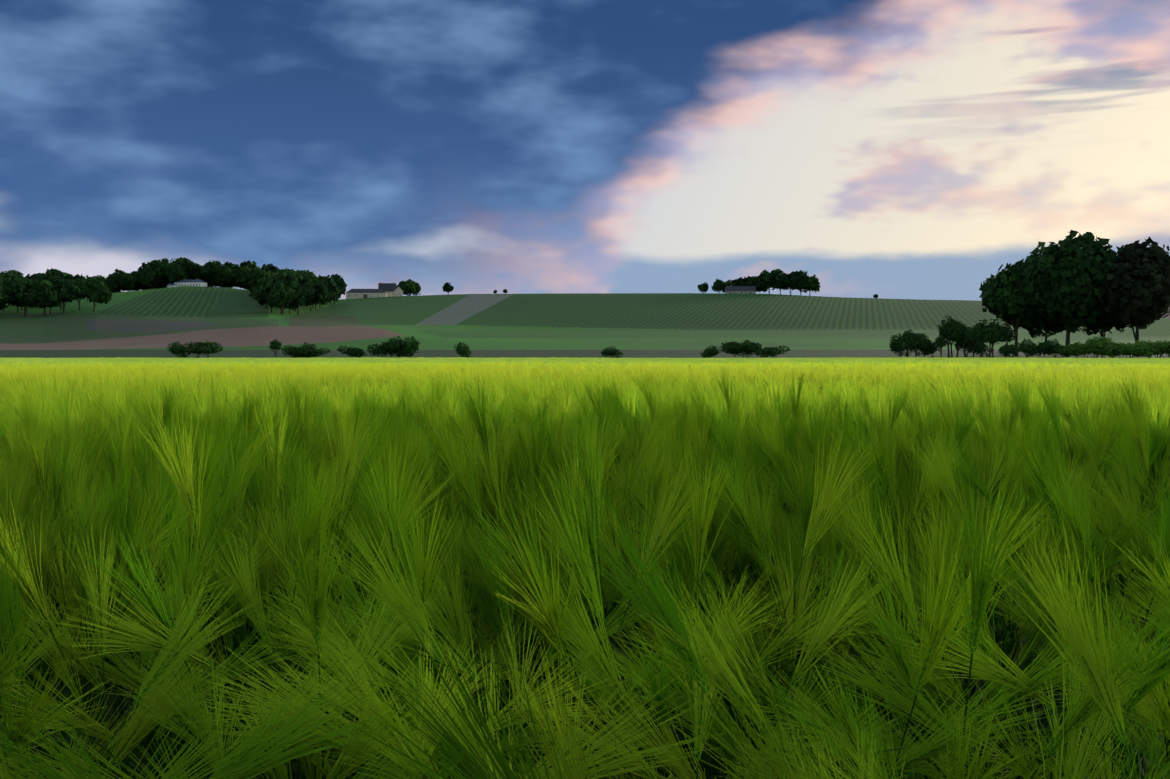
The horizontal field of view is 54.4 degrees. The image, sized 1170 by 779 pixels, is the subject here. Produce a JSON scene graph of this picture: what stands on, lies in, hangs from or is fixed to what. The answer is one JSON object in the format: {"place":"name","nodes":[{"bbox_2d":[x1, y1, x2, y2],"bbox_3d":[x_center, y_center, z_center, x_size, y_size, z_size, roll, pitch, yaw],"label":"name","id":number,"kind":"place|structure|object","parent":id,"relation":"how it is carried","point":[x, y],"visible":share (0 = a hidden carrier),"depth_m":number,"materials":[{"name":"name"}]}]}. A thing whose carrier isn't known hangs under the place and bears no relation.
{"place":"outdoors","nodes":[
{"label":"outdoors","id":0,"kind":"place"},
{"bbox_2d":[0,286,1169,778],"bbox_3d":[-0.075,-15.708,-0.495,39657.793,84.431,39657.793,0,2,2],"label":"terrain","id":1,"kind":"structure","parent":0,"point":[234,322],"depth_m":639.10,"materials":[{"name":"green plant"}]},
{"bbox_2d":[0,286,8,308],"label":"tree","id":2,"kind":"object","parent":1,"relation":"on","point":[3,297],"visible":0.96,"depth_m":669.54,"materials":[{"name":"green plant"}]},
{"bbox_2d":[0,269,22,305],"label":"tree","id":3,"kind":"object","parent":1,"relation":"on","point":[8,274],"visible":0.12,"depth_m":830.23,"materials":[{"name":"green plant"}]},
{"bbox_2d":[2,276,31,312],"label":"tree","id":4,"kind":"object","parent":1,"relation":"on","point":[8,284],"visible":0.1,"depth_m":727.31,"materials":[{"name":"green plant"}]},
{"bbox_2d":[9,281,42,316],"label":"tree","id":5,"kind":"object","parent":1,"relation":"on","point":[24,294],"visible":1,"depth_m":678.55,"materials":[{"name":"green plant"}]},
{"bbox_2d":[32,271,55,280],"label":"tree","id":6,"kind":"object","parent":1,"relation":"on","point":[41,276],"visible":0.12,"depth_m":799.94,"materials":[{"name":"green plant"}]},
{"bbox_2d":[29,279,62,315],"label":"tree","id":7,"kind":"object","parent":1,"relation":"on","point":[51,297],"visible":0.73,"depth_m":691.12,"materials":[{"name":"green plant"}]},
{"bbox_2d":[50,276,81,312],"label":"tree","id":8,"kind":"object","parent":1,"relation":"on","point":[69,291],"visible":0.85,"depth_m":700.90,"materials":[{"name":"green plant"}]},
{"bbox_2d":[69,274,88,309],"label":"tree","id":9,"kind":"object","parent":1,"relation":"on","point":[77,278],"visible":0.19,"depth_m":718.77,"materials":[{"name":"green plant"}]},
{"bbox_2d":[79,276,111,311],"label":"tree","id":10,"kind":"object","parent":1,"relation":"on","point":[95,289],"visible":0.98,"depth_m":678.62,"materials":[{"name":"green plant"}]},
{"bbox_2d":[104,277,116,291],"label":"tree","id":11,"kind":"object","parent":1,"relation":"on","point":[111,284],"visible":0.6,"depth_m":946.08,"materials":[{"name":"green plant"}]},
{"bbox_2d":[108,273,126,291],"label":"tree","id":12,"kind":"object","parent":1,"relation":"on","point":[118,279],"visible":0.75,"depth_m":952.65,"materials":[{"name":"green plant"}]},
{"bbox_2d":[122,274,138,290],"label":"tree","id":13,"kind":"object","parent":1,"relation":"on","point":[131,281],"visible":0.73,"depth_m":955.54,"materials":[{"name":"green plant"}]},
{"bbox_2d":[133,273,147,289],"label":"tree","id":14,"kind":"object","parent":1,"relation":"on","point":[139,285],"visible":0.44,"depth_m":976.49,"materials":[{"name":"green plant"}]},
{"bbox_2d":[139,264,162,288],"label":"tree","id":15,"kind":"object","parent":1,"relation":"on","point":[149,276],"visible":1,"depth_m":958.32,"materials":[{"name":"green plant"}]},
{"bbox_2d":[137,260,166,288],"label":"tree","id":16,"kind":"object","parent":1,"relation":"on","point":[157,264],"visible":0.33,"depth_m":969.16,"materials":[{"name":"green plant"}]},
{"bbox_2d":[157,257,173,287],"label":"tree","id":17,"kind":"object","parent":1,"relation":"on","point":[165,262],"visible":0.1,"depth_m":987.12,"materials":[{"name":"green plant"}]},
{"bbox_2d":[164,262,188,281],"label":"tree","id":18,"kind":"object","parent":1,"relation":"on","point":[175,272],"visible":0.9,"depth_m":961.93,"materials":[{"name":"green plant"}]},
{"bbox_2d":[166,341,191,357],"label":"dark shrub","id":19,"kind":"object","parent":1,"relation":"on","point":[176,349],"visible":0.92,"depth_m":255.92,"materials":[{"name":"green plant"}]},
{"bbox_2d":[179,258,200,279],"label":"tree","id":20,"kind":"object","parent":1,"relation":"on","point":[191,269],"visible":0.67,"depth_m":972.38,"materials":[{"name":"green plant"}]},
{"bbox_2d":[174,278,206,286],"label":"white villa","id":21,"kind":"object","parent":1,"relation":"on","point":[197,283],"visible":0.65,"depth_m":959.91,"materials":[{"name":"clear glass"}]},
{"bbox_2d":[180,340,216,357],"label":"dark shrub","id":22,"kind":"object","parent":1,"relation":"on","point":[199,348],"visible":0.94,"depth_m":254.70,"materials":[{"name":"green plant"}]},
{"bbox_2d":[197,260,221,286],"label":"tree","id":23,"kind":"object","parent":1,"relation":"on","point":[208,271],"visible":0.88,"depth_m":969.78,"materials":[{"name":"green plant"}]},
{"bbox_2d":[202,342,223,357],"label":"dark shrub","id":24,"kind":"object","parent":1,"relation":"on","point":[214,349],"visible":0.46,"depth_m":257.34,"materials":[{"name":"green plant"}]},
{"bbox_2d":[210,264,231,286],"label":"tree","id":25,"kind":"object","parent":1,"relation":"on","point":[224,275],"visible":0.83,"depth_m":975.69,"materials":[{"name":"green plant"}]},
{"bbox_2d":[226,264,240,287],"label":"tree","id":26,"kind":"object","parent":1,"relation":"on","point":[232,266],"visible":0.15,"depth_m":1000.31,"materials":[{"name":"green plant"}]},
{"bbox_2d":[232,267,249,288],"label":"tree","id":27,"kind":"object","parent":1,"relation":"on","point":[237,274],"visible":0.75,"depth_m":995.49,"materials":[{"name":"green plant"}]},
{"bbox_2d":[235,266,250,289],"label":"tree","id":28,"kind":"object","parent":1,"relation":"on","point":[246,268],"visible":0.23,"depth_m":999.79,"materials":[{"name":"green plant"}]},
{"bbox_2d":[240,260,257,269],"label":"tree","id":29,"kind":"object","parent":1,"relation":"on","point":[250,265],"visible":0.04,"depth_m":1034.66,"materials":[{"name":"green plant"}]},
{"bbox_2d":[247,267,276,308],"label":"tree","id":30,"kind":"object","parent":1,"relation":"on","point":[258,275],"visible":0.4,"depth_m":762.19,"materials":[{"name":"green plant"}]},
{"bbox_2d":[251,278,278,312],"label":"tree","id":31,"kind":"object","parent":1,"relation":"on","point":[260,292],"visible":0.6,"depth_m":726.73,"materials":[{"name":"green plant"}]},
{"bbox_2d":[261,263,279,272],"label":"tree","id":32,"kind":"object","parent":1,"relation":"on","point":[268,267],"visible":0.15,"depth_m":903.82,"materials":[{"name":"green plant"}]},
{"bbox_2d":[269,339,281,357],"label":"sapling","id":33,"kind":"object","parent":1,"relation":"on","point":[276,344],"visible":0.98,"depth_m":258.11,"materials":[{"name":"green plant"}]},
{"bbox_2d":[267,283,294,314],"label":"tree","id":34,"kind":"object","parent":1,"relation":"on","point":[281,295],"visible":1,"depth_m":717.80,"materials":[{"name":"green plant"}]},
{"bbox_2d":[268,271,296,313],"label":"tree","id":35,"kind":"object","parent":1,"relation":"on","point":[285,274],"visible":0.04,"depth_m":735.08,"materials":[{"name":"green plant"}]},
{"bbox_2d":[266,274,307,313],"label":"tree","id":36,"kind":"object","parent":1,"relation":"on","point":[299,292],"visible":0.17,"depth_m":732.27,"materials":[{"name":"green plant"}]},
{"bbox_2d":[278,297,303,313],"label":"tree","id":37,"kind":"object","parent":1,"relation":"on","point":[293,305],"visible":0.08,"depth_m":735.59,"materials":[{"name":"green plant"}]},
{"bbox_2d":[281,345,307,357],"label":"dark shrub","id":38,"kind":"object","parent":1,"relation":"on","point":[291,350],"visible":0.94,"depth_m":258.80,"materials":[{"name":"green plant"}]},
{"bbox_2d":[287,342,318,357],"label":"dark shrub","id":39,"kind":"object","parent":1,"relation":"on","point":[310,349],"visible":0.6,"depth_m":260.77,"materials":[{"name":"green plant"}]},
{"bbox_2d":[296,275,315,313],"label":"tree","id":40,"kind":"object","parent":1,"relation":"on","point":[305,282],"visible":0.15,"depth_m":746.82,"materials":[{"name":"green plant"}]},
{"bbox_2d":[302,348,329,357],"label":"dark shrub","id":41,"kind":"object","parent":1,"relation":"on","point":[320,352],"visible":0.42,"depth_m":263.12,"materials":[{"name":"green plant"}]},
{"bbox_2d":[304,277,328,310],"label":"tree","id":42,"kind":"object","parent":1,"relation":"on","point":[320,294],"visible":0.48,"depth_m":800.67,"materials":[{"name":"green plant"}]},
{"bbox_2d":[312,275,339,307],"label":"tree","id":43,"kind":"object","parent":1,"relation":"on","point":[330,284],"visible":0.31,"depth_m":851.77,"materials":[{"name":"green plant"}]},
{"bbox_2d":[327,274,346,303],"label":"tree","id":44,"kind":"object","parent":1,"relation":"on","point":[338,279],"visible":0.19,"depth_m":916.47,"materials":[{"name":"green plant"}]},
{"bbox_2d":[336,346,366,357],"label":"dark shrub","id":45,"kind":"object","parent":1,"relation":"on","point":[355,352],"visible":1,"depth_m":265.74,"materials":[{"name":"green plant"}]},
{"bbox_2d":[346,289,386,298],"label":"farm barn","id":46,"kind":"structure","parent":1,"relation":"on","point":[361,293],"depth_m":987.31,"materials":[{"name":"stone"}]},
{"bbox_2d":[367,339,406,357],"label":"dark shrub","id":47,"kind":"object","parent":1,"relation":"on","point":[381,348],"visible":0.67,"depth_m":265.50,"materials":[{"name":"green plant"}]},
{"bbox_2d":[378,282,395,296],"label":"farm house","id":48,"kind":"structure","parent":1,"relation":"on","point":[388,288],"depth_m":1009.93,"materials":[{"name":"stone"}]},
{"bbox_2d":[393,286,403,296],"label":"farm wing","id":49,"kind":"structure","parent":1,"relation":"on","point":[398,291],"depth_m":989.28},
{"bbox_2d":[385,336,418,357],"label":"dark shrub","id":50,"kind":"object","parent":1,"relation":"on","point":[394,340],"visible":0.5,"depth_m":266.25,"materials":[{"name":"green plant"}]},
{"bbox_2d":[396,279,415,294],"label":"tree","id":51,"kind":"object","parent":1,"relation":"on","point":[408,286],"visible":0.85,"depth_m":1025.44,"materials":[{"name":"green plant"}]},
{"bbox_2d":[396,336,421,357],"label":"dark shrub","id":52,"kind":"object","parent":1,"relation":"on","point":[414,343],"visible":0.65,"depth_m":266.44,"materials":[{"name":"green plant"}]},
{"bbox_2d":[442,282,453,294],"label":"tree","id":53,"kind":"object","parent":1,"relation":"on","point":[447,287],"visible":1,"depth_m":1003.46,"materials":[{"name":"green plant"}]},
{"bbox_2d":[454,342,471,357],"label":"dark shrub","id":54,"kind":"object","parent":1,"relation":"on","point":[463,350],"visible":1,"depth_m":266.02,"materials":[{"name":"green plant"}]},
{"bbox_2d":[0,367,1169,778],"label":"barley","id":55,"kind":"object","parent":1,"relation":"on","point":[362,491],"visible":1,"depth_m":1.99,"materials":[{"name":"green plant"}]},
{"bbox_2d":[0,358,1169,592],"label":"barley","id":56,"kind":"object","parent":1,"relation":"on","point":[60,390],"visible":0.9,"depth_m":10.97,"materials":[{"name":"green plant"}]},
{"bbox_2d":[0,357,1169,397],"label":"barley field","id":57,"kind":"structure","parent":1,"relation":"on","point":[833,360],"depth_m":88.70,"materials":[{"name":"green plant"}]},
{"bbox_2d":[600,346,622,357],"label":"dark shrub","id":58,"kind":"object","parent":1,"relation":"on","point":[612,352],"visible":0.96,"depth_m":272.56,"materials":[{"name":"green plant"}]},
{"bbox_2d":[697,282,708,292],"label":"tree","id":59,"kind":"object","parent":1,"relation":"on","point":[703,287],"visible":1,"depth_m":1017.40,"materials":[{"name":"green plant"}]},
{"bbox_2d":[700,345,721,357],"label":"dark shrub","id":60,"kind":"object","parent":1,"relation":"on","point":[709,351],"visible":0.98,"depth_m":265.95,"materials":[{"name":"green plant"}]},
{"bbox_2d":[711,279,725,292],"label":"tree","id":61,"kind":"object","parent":1,"relation":"on","point":[718,286],"visible":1,"depth_m":1015.24,"materials":[{"name":"green plant"}]},
{"bbox_2d":[719,340,742,357],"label":"dark shrub","id":62,"kind":"object","parent":1,"relation":"on","point":[732,347],"visible":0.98,"depth_m":265.45,"materials":[{"name":"green plant"}]},
{"bbox_2d":[731,277,744,285],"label":"tree","id":63,"kind":"object","parent":1,"relation":"on","point":[739,281],"visible":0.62,"depth_m":1033.13,"materials":[{"name":"green plant"}]},
{"bbox_2d":[725,285,755,293],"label":"ridge house","id":64,"kind":"structure","parent":1,"relation":"on","point":[731,289],"depth_m":1002.78,"materials":[{"name":"stone"}]},
{"bbox_2d":[734,340,762,357],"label":"dark shrub","id":65,"kind":"object","parent":1,"relation":"on","point":[749,348],"visible":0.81,"depth_m":267.90,"materials":[{"name":"green plant"}]},
{"bbox_2d":[747,275,767,293],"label":"tree","id":66,"kind":"object","parent":1,"relation":"on","point":[756,281],"visible":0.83,"depth_m":1010.57,"materials":[{"name":"green plant"}]},
{"bbox_2d":[759,269,777,293],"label":"tree","id":67,"kind":"object","parent":1,"relation":"on","point":[767,276],"visible":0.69,"depth_m":1006.95,"materials":[{"name":"green plant"}]},
{"bbox_2d":[754,345,789,357],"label":"dark shrub","id":68,"kind":"object","parent":1,"relation":"on","point":[767,351],"visible":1,"depth_m":265.36,"materials":[{"name":"green plant"}]},
{"bbox_2d":[771,269,788,293],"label":"tree","id":69,"kind":"object","parent":1,"relation":"on","point":[779,275],"visible":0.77,"depth_m":1004.64,"materials":[{"name":"green plant"}]},
{"bbox_2d":[782,271,798,294],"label":"tree","id":70,"kind":"object","parent":1,"relation":"on","point":[790,280],"visible":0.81,"depth_m":1003.50,"materials":[{"name":"green plant"}]},
{"bbox_2d":[794,270,808,293],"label":"tree","id":71,"kind":"object","parent":1,"relation":"on","point":[800,277],"visible":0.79,"depth_m":1001.60,"materials":[{"name":"green plant"}]},
{"bbox_2d":[801,274,819,295],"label":"tree","id":72,"kind":"object","parent":1,"relation":"on","point":[813,283],"visible":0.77,"depth_m":1001.62,"materials":[{"name":"green plant"}]},
{"bbox_2d":[888,333,913,356],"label":"tree","id":73,"kind":"object","parent":1,"relation":"on","point":[896,345],"visible":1,"depth_m":262.89,"materials":[{"name":"green plant"}]},
{"bbox_2d":[899,330,913,356],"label":"tree","id":74,"kind":"object","parent":1,"relation":"on","point":[906,334],"visible":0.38,"depth_m":268.22,"materials":[{"name":"green plant"}]},
{"bbox_2d":[904,332,930,356],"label":"tree","id":75,"kind":"object","parent":1,"relation":"on","point":[918,341],"visible":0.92,"depth_m":263.51,"materials":[{"name":"green plant"}]},
{"bbox_2d":[920,342,939,357],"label":"dark shrub","id":76,"kind":"object","parent":1,"relation":"on","point":[934,349],"visible":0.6,"depth_m":267.19,"materials":[{"name":"green plant"}]},
{"bbox_2d":[934,335,948,356],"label":"sapling","id":77,"kind":"object","parent":1,"relation":"on","point":[940,341],"visible":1,"depth_m":263.56,"materials":[{"name":"green plant"}]},
{"bbox_2d":[937,315,958,357],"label":"tree","id":78,"kind":"object","parent":1,"relation":"on","point":[944,329],"visible":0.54,"depth_m":266.03,"materials":[{"name":"green plant"}]},
{"bbox_2d":[946,320,968,356],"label":"tree","id":79,"kind":"object","parent":1,"relation":"on","point":[961,327],"visible":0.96,"depth_m":263.89,"materials":[{"name":"green plant"}]},
{"bbox_2d":[950,331,978,356],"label":"tree","id":80,"kind":"object","parent":1,"relation":"on","point":[963,345],"visible":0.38,"depth_m":263.70,"materials":[{"name":"green plant"}]},
{"bbox_2d":[964,326,981,356],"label":"tree","id":81,"kind":"object","parent":1,"relation":"on","point":[974,335],"visible":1,"depth_m":260.18,"materials":[{"name":"green plant"}]},
{"bbox_2d":[974,319,988,357],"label":"tree","id":82,"kind":"object","parent":1,"relation":"on","point":[981,326],"visible":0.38,"depth_m":272.17,"materials":[{"name":"green plant"}]},
{"bbox_2d":[972,341,993,356],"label":"dark shrub","id":83,"kind":"object","parent":1,"relation":"on","point":[979,348],"visible":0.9,"depth_m":260.25,"materials":[{"name":"green plant"}]},
{"bbox_2d":[981,327,1000,357],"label":"tree","id":84,"kind":"object","parent":1,"relation":"on","point":[989,336],"visible":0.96,"depth_m":258.25,"materials":[{"name":"green plant"}]},
{"bbox_2d":[986,318,1003,357],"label":"tree","id":85,"kind":"object","parent":1,"relation":"on","point":[997,326],"visible":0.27,"depth_m":271.35,"materials":[{"name":"green plant"}]},
{"bbox_2d":[999,323,1016,357],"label":"tree","id":86,"kind":"object","parent":1,"relation":"on","point":[1007,333],"visible":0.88,"depth_m":270.80,"materials":[{"name":"green plant"}]},
{"bbox_2d":[997,343,1021,357],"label":"dark shrub","id":87,"kind":"object","parent":1,"relation":"on","point":[1007,350],"visible":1,"depth_m":257.25,"materials":[{"name":"green plant"}]},
{"bbox_2d":[979,261,1043,355],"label":"tree","id":88,"kind":"object","parent":1,"relation":"on","point":[1000,297],"visible":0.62,"depth_m":281.86,"materials":[{"name":"green plant"}]},
{"bbox_2d":[1019,338,1035,357],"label":"dark shrub","id":89,"kind":"object","parent":1,"relation":"on","point":[1025,347],"visible":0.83,"depth_m":256.56,"materials":[{"name":"green plant"}]},
{"bbox_2d":[1030,340,1052,357],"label":"dark shrub","id":90,"kind":"object","parent":1,"relation":"on","point":[1040,347],"visible":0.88,"depth_m":255.49,"materials":[{"name":"green plant"}]},
{"bbox_2d":[1020,319,1082,353],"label":"tree","id":91,"kind":"object","parent":1,"relation":"on","point":[1034,332],"depth_m":307.59,"materials":[{"name":"green plant"}]},
{"bbox_2d":[1044,339,1066,357],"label":"dark shrub","id":92,"kind":"object","parent":1,"relation":"on","point":[1056,345],"visible":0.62,"depth_m":254.60,"materials":[{"name":"green plant"}]},
{"bbox_2d":[1054,345,1079,357],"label":"light shrub","id":93,"kind":"object","parent":1,"relation":"on","point":[1062,350],"visible":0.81,"depth_m":251.75,"materials":[{"name":"green plant"}]},
{"bbox_2d":[1012,230,1122,356],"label":"tree","id":94,"kind":"object","parent":1,"relation":"on","point":[1061,277],"visible":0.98,"depth_m":267.42,"materials":[{"name":"green plant"}]},
{"bbox_2d":[1066,341,1085,357],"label":"light shrub","id":95,"kind":"object","parent":1,"relation":"on","point":[1076,352],"visible":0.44,"depth_m":251.67,"materials":[{"name":"green plant"}]},
{"bbox_2d":[1076,321,1112,336],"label":"tree","id":96,"kind":"object","parent":1,"relation":"on","point":[1088,331],"depth_m":291.95,"materials":[{"name":"green plant"}]},
{"bbox_2d":[1077,336,1114,357],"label":"light shrub","id":97,"kind":"object","parent":1,"relation":"on","point":[1087,346],"visible":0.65,"depth_m":246.89,"materials":[{"name":"green plant"}]},
{"bbox_2d":[1091,341,1120,357],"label":"light shrub","id":98,"kind":"object","parent":1,"relation":"on","point":[1106,350],"visible":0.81,"depth_m":244.94,"materials":[{"name":"green plant"}]},
{"bbox_2d":[1105,342,1137,357],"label":"light shrub","id":99,"kind":"object","parent":1,"relation":"on","point":[1122,348],"visible":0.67,"depth_m":243.87,"materials":[{"name":"green plant"}]},
{"bbox_2d":[1087,237,1169,356],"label":"tree","id":100,"kind":"object","parent":1,"relation":"on","point":[1137,296],"visible":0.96,"depth_m":262.69,"materials":[{"name":"green plant"}]},
{"bbox_2d":[1124,343,1161,356],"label":"light shrub","id":101,"kind":"object","parent":1,"relation":"on","point":[1144,352],"visible":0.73,"depth_m":242.53,"materials":[{"name":"green plant"}]},
{"bbox_2d":[1133,340,1167,357],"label":"light shrub","id":102,"kind":"object","parent":1,"relation":"on","point":[1144,343],"visible":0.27,"depth_m":244.21,"materials":[{"name":"green plant"}]},
{"bbox_2d":[1152,340,1169,357],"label":"light shrub","id":103,"kind":"object","parent":1,"relation":"on","point":[1165,344],"visible":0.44,"depth_m":244.71,"materials":[{"name":"green plant"}]},
{"bbox_2d":[0,0,1169,300],"label":"sky","id":104,"kind":"structure","parent":0,"point":[889,149],"materials":[{"name":"blue"}]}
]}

